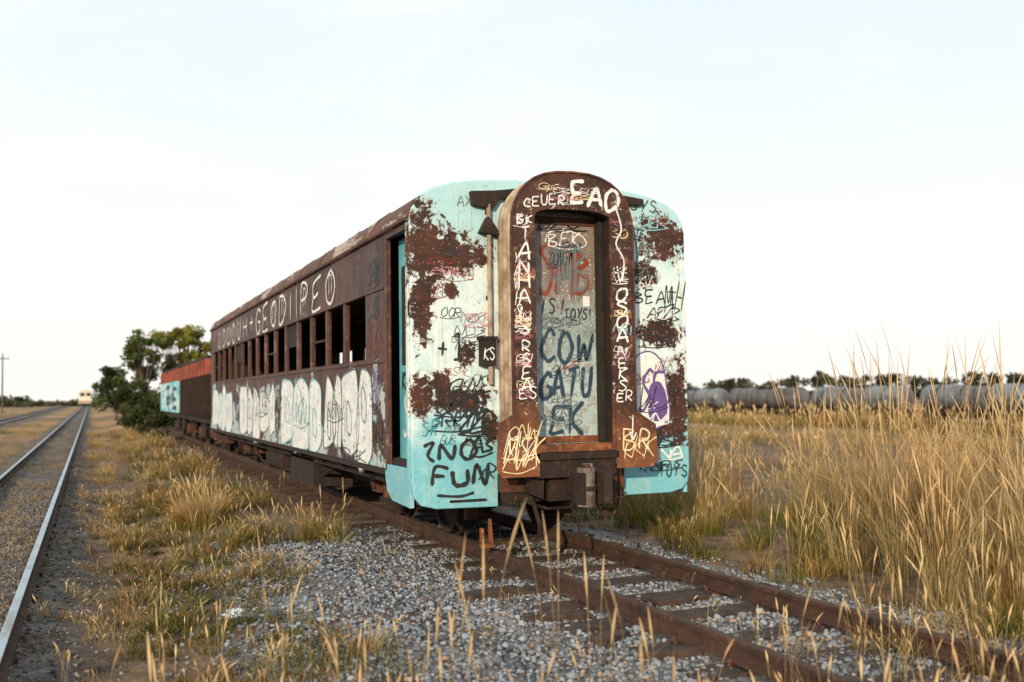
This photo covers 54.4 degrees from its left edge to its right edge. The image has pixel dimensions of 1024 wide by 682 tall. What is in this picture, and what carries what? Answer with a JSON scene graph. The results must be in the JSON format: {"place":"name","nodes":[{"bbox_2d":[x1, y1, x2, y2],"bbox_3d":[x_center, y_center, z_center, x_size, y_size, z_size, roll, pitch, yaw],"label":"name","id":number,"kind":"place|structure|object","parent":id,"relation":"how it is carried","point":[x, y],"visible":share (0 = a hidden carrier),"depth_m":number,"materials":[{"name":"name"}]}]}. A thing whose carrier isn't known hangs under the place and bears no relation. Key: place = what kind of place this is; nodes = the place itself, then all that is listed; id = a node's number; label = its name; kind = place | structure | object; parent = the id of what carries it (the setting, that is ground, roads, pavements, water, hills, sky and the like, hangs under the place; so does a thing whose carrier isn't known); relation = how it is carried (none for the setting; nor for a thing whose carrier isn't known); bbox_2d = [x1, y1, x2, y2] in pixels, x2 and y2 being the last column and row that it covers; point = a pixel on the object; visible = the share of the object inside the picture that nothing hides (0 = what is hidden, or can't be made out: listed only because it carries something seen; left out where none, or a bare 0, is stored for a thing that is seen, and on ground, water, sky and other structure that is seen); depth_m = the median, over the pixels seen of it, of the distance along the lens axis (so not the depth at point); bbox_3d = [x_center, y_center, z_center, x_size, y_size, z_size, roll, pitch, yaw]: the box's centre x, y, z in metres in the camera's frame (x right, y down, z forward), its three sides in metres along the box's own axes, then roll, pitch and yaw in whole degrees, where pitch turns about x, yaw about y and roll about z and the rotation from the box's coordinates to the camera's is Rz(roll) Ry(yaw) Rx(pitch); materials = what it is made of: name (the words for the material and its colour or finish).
{"place":"outdoors","nodes":[
{"label":"outdoors","id":0,"kind":"place"},
{"bbox_2d":[0,391,1023,681],"bbox_3d":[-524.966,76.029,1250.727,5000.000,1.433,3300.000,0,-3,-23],"label":"ground","id":1,"kind":"structure","parent":0,"point":[94,423],"depth_m":10.06,"materials":[{"name":"brown soil"}]},
{"bbox_2d":[0,353,8,413],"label":"utility pole","id":2,"kind":"object","parent":1,"relation":"on","point":[2,358],"visible":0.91,"depth_m":119.92,"materials":[{"name":"wood"}]},
{"bbox_2d":[0,406,66,424],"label":"railway track","id":3,"kind":"structure","parent":1,"relation":"on","point":[27,416],"depth_m":98.26,"materials":[{"name":"metal"}]},
{"bbox_2d":[0,405,97,681],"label":"railway track","id":4,"kind":"structure","parent":1,"relation":"on","point":[11,629],"depth_m":9.51,"materials":[{"name":"metal"}]},
{"bbox_2d":[79,390,91,405],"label":"diesel locomotive","id":5,"kind":"object","parent":4,"relation":"on","point":[85,398],"visible":0.93,"depth_m":220.75,"materials":[{"name":"paint"}]},
{"bbox_2d":[90,365,139,420],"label":"shade tree","id":6,"kind":"object","parent":1,"relation":"on","point":[116,399],"visible":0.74,"depth_m":72.22,"materials":[{"name":"green plant"}]},
{"bbox_2d":[116,405,149,433],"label":"shrub","id":7,"kind":"object","parent":1,"relation":"on","point":[126,420],"visible":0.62,"depth_m":45.10,"materials":[{"name":"green plant"}]},
{"bbox_2d":[111,329,165,395],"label":"gum tree","id":8,"kind":"object","parent":1,"relation":"on","point":[135,353],"visible":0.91,"depth_m":64.06,"materials":[{"name":"green plant"}]},
{"bbox_2d":[119,391,164,426],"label":"shrub","id":9,"kind":"object","parent":1,"relation":"on","point":[136,397],"visible":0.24,"depth_m":54.33,"materials":[{"name":"green plant"}]},
{"bbox_2d":[0,478,299,681],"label":"gravel","id":10,"kind":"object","parent":1,"relation":"on","point":[53,543],"visible":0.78,"depth_m":10.58,"materials":[{"name":"grey gravel"}]},
{"bbox_2d":[136,414,167,438],"bbox_3d":[-14.138,3.400,39.062,1.253,1.107,1.226,0,-3,-23],"label":"shrub","id":11,"kind":"object","parent":1,"relation":"on","point":[153,421],"visible":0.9,"depth_m":38.85,"materials":[{"name":"green plant"}]},
{"bbox_2d":[136,395,176,430],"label":"shrub","id":12,"kind":"object","parent":1,"relation":"on","point":[152,405],"visible":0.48,"depth_m":49.12,"materials":[{"name":"green plant"}]},
{"bbox_2d":[144,324,210,393],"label":"gum tree","id":13,"kind":"object","parent":1,"relation":"on","point":[187,335],"visible":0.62,"depth_m":66.84,"materials":[{"name":"green plant"}]},
{"bbox_2d":[141,466,247,530],"bbox_3d":[-3.992,2.002,12.627,1.605,0.837,1.686,0,-3,-23],"label":"grass tussock","id":14,"kind":"object","parent":1,"relation":"on","point":[209,511],"depth_m":12.54,"materials":[{"name":"beige plant"}]},
{"bbox_2d":[103,453,347,681],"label":"scrub","id":15,"kind":"object","parent":1,"relation":"on","point":[232,651],"visible":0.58,"depth_m":8.58,"materials":[{"name":"yellow plant"}]},
{"bbox_2d":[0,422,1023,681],"bbox_3d":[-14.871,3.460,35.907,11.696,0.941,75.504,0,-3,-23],"label":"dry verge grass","id":16,"kind":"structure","parent":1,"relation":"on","point":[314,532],"depth_m":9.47,"materials":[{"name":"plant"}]},
{"bbox_2d":[0,400,1023,523],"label":"field grass","id":17,"kind":"structure","parent":1,"relation":"on","point":[742,421],"depth_m":58.69,"materials":[{"name":"beige plant"}]},
{"bbox_2d":[0,370,1023,406],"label":"distant tree line","id":18,"kind":"object","parent":1,"relation":"on","point":[729,385],"visible":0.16,"depth_m":281.69,"materials":[{"name":"green plant"}]},
{"bbox_2d":[53,447,1023,681],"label":"grass seed stalks","id":19,"kind":"object","parent":1,"relation":"on","point":[162,668],"depth_m":5.33,"materials":[{"name":"beige plant"}]},
{"bbox_2d":[457,568,709,660],"bbox_3d":[0.623,2.027,7.645,1.604,0.105,3.221,1,-4,-35],"label":"broken sleeper timber","id":20,"kind":"object","parent":1,"relation":"on","point":[688,651],"visible":0.52,"depth_m":7.10,"materials":[{"name":"brown wood"}]},
{"bbox_2d":[151,422,1023,681],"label":"railway track","id":21,"kind":"structure","parent":1,"relation":"on","point":[744,654],"depth_m":7.54,"materials":[{"name":"orange metal"}]},
{"bbox_2d":[161,366,205,441],"bbox_3d":[-11.361,2.350,37.306,2.929,2.560,9.200,0,-3,-23],"label":"open wagon","id":22,"kind":"object","parent":21,"relation":"on","point":[170,391],"visible":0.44,"depth_m":35.38,"materials":[{"name":"blue paint"}]},
{"bbox_2d":[180,355,243,454],"bbox_3d":[-7.776,1.851,28.848,2.920,2.560,8.800,0,-3,-23],"label":"hopper wagon","id":23,"kind":"object","parent":21,"relation":"on","point":[195,390],"visible":0.3,"depth_m":27.40,"materials":[{"name":"orange metal"}]},
{"bbox_2d":[209,171,688,548],"bbox_3d":[-2.558,0.635,16.529,2.970,3.537,16.849,0,-3,-23],"label":"abandoned passenger railcar","id":24,"kind":"object","parent":21,"relation":"on","point":[520,340],"visible":1,"depth_m":9.38,"materials":[{"name":"orange metal"}]},
{"bbox_2d":[215,304,365,381],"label":"window frames","id":25,"kind":"structure","parent":24,"relation":"in","point":[292,329],"depth_m":14.62,"materials":[{"name":"orange metal"}]},
{"bbox_2d":[388,238,406,466],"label":"side doors","id":26,"kind":"structure","parent":24,"relation":"in","point":[402,308],"depth_m":9.56,"materials":[{"name":"teal paint"}]},
{"bbox_2d":[535,212,605,443],"bbox_3d":[0.485,-0.146,9.348,0.840,2.210,0.130,0,-3,-23],"label":"gangway door","id":27,"kind":"structure","parent":24,"relation":"in","point":[592,414],"depth_m":9.40,"materials":[{"name":"paint"}]},
{"bbox_2d":[499,482,1023,642],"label":"green weeds","id":28,"kind":"object","parent":1,"relation":"on","point":[823,559],"visible":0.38,"depth_m":10.49,"materials":[{"name":"green plant"}]},
{"bbox_2d":[700,416,1020,426],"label":"railway track","id":29,"kind":"structure","parent":1,"relation":"on","point":[884,421],"depth_m":77.37,"materials":[{"name":"orange metal"}]},
{"bbox_2d":[687,387,728,415],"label":"tank wagon","id":30,"kind":"object","parent":29,"relation":"on","point":[714,399],"visible":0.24,"depth_m":103.74,"materials":[{"name":"grey paint"}]},
{"bbox_2d":[723,385,809,418],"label":"tank wagon","id":31,"kind":"object","parent":29,"relation":"on","point":[758,397],"visible":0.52,"depth_m":94.40,"materials":[{"name":"paint"}]},
{"bbox_2d":[804,384,913,420],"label":"tank wagon","id":32,"kind":"object","parent":29,"relation":"on","point":[819,393],"visible":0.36,"depth_m":83.05,"materials":[{"name":"grey paint"}]},
{"bbox_2d":[910,381,1023,423],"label":"tank wagon","id":33,"kind":"object","parent":29,"relation":"on","point":[947,402],"visible":0.51,"depth_m":72.78,"materials":[{"name":"grey paint"}]},
{"bbox_2d":[0,0,1023,400],"label":"sky","id":34,"kind":"structure","parent":0,"point":[826,169],"materials":[{"name":"white"}]},
{"bbox_2d":[131,513,1023,681],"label":"ballast gravel","id":35,"kind":"structure","parent":0,"point":[571,675],"depth_m":7.14,"materials":[{"name":"grey gravel"}]},
{"bbox_2d":[221,607,245,617],"bbox_3d":[-2.129,2.074,7.624,0.202,0.062,0.151,0,-3,-23],"label":"plastic bag","id":36,"kind":"object","parent":35,"relation":"on","point":[232,611],"visible":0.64,"depth_m":7.61,"materials":[{"name":"white plastic"}]},
{"bbox_2d":[587,321,1023,628],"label":"tall dry grass","id":37,"kind":"structure","parent":0,"point":[940,492],"depth_m":9.40,"materials":[{"name":"beige plant"}]}
]}

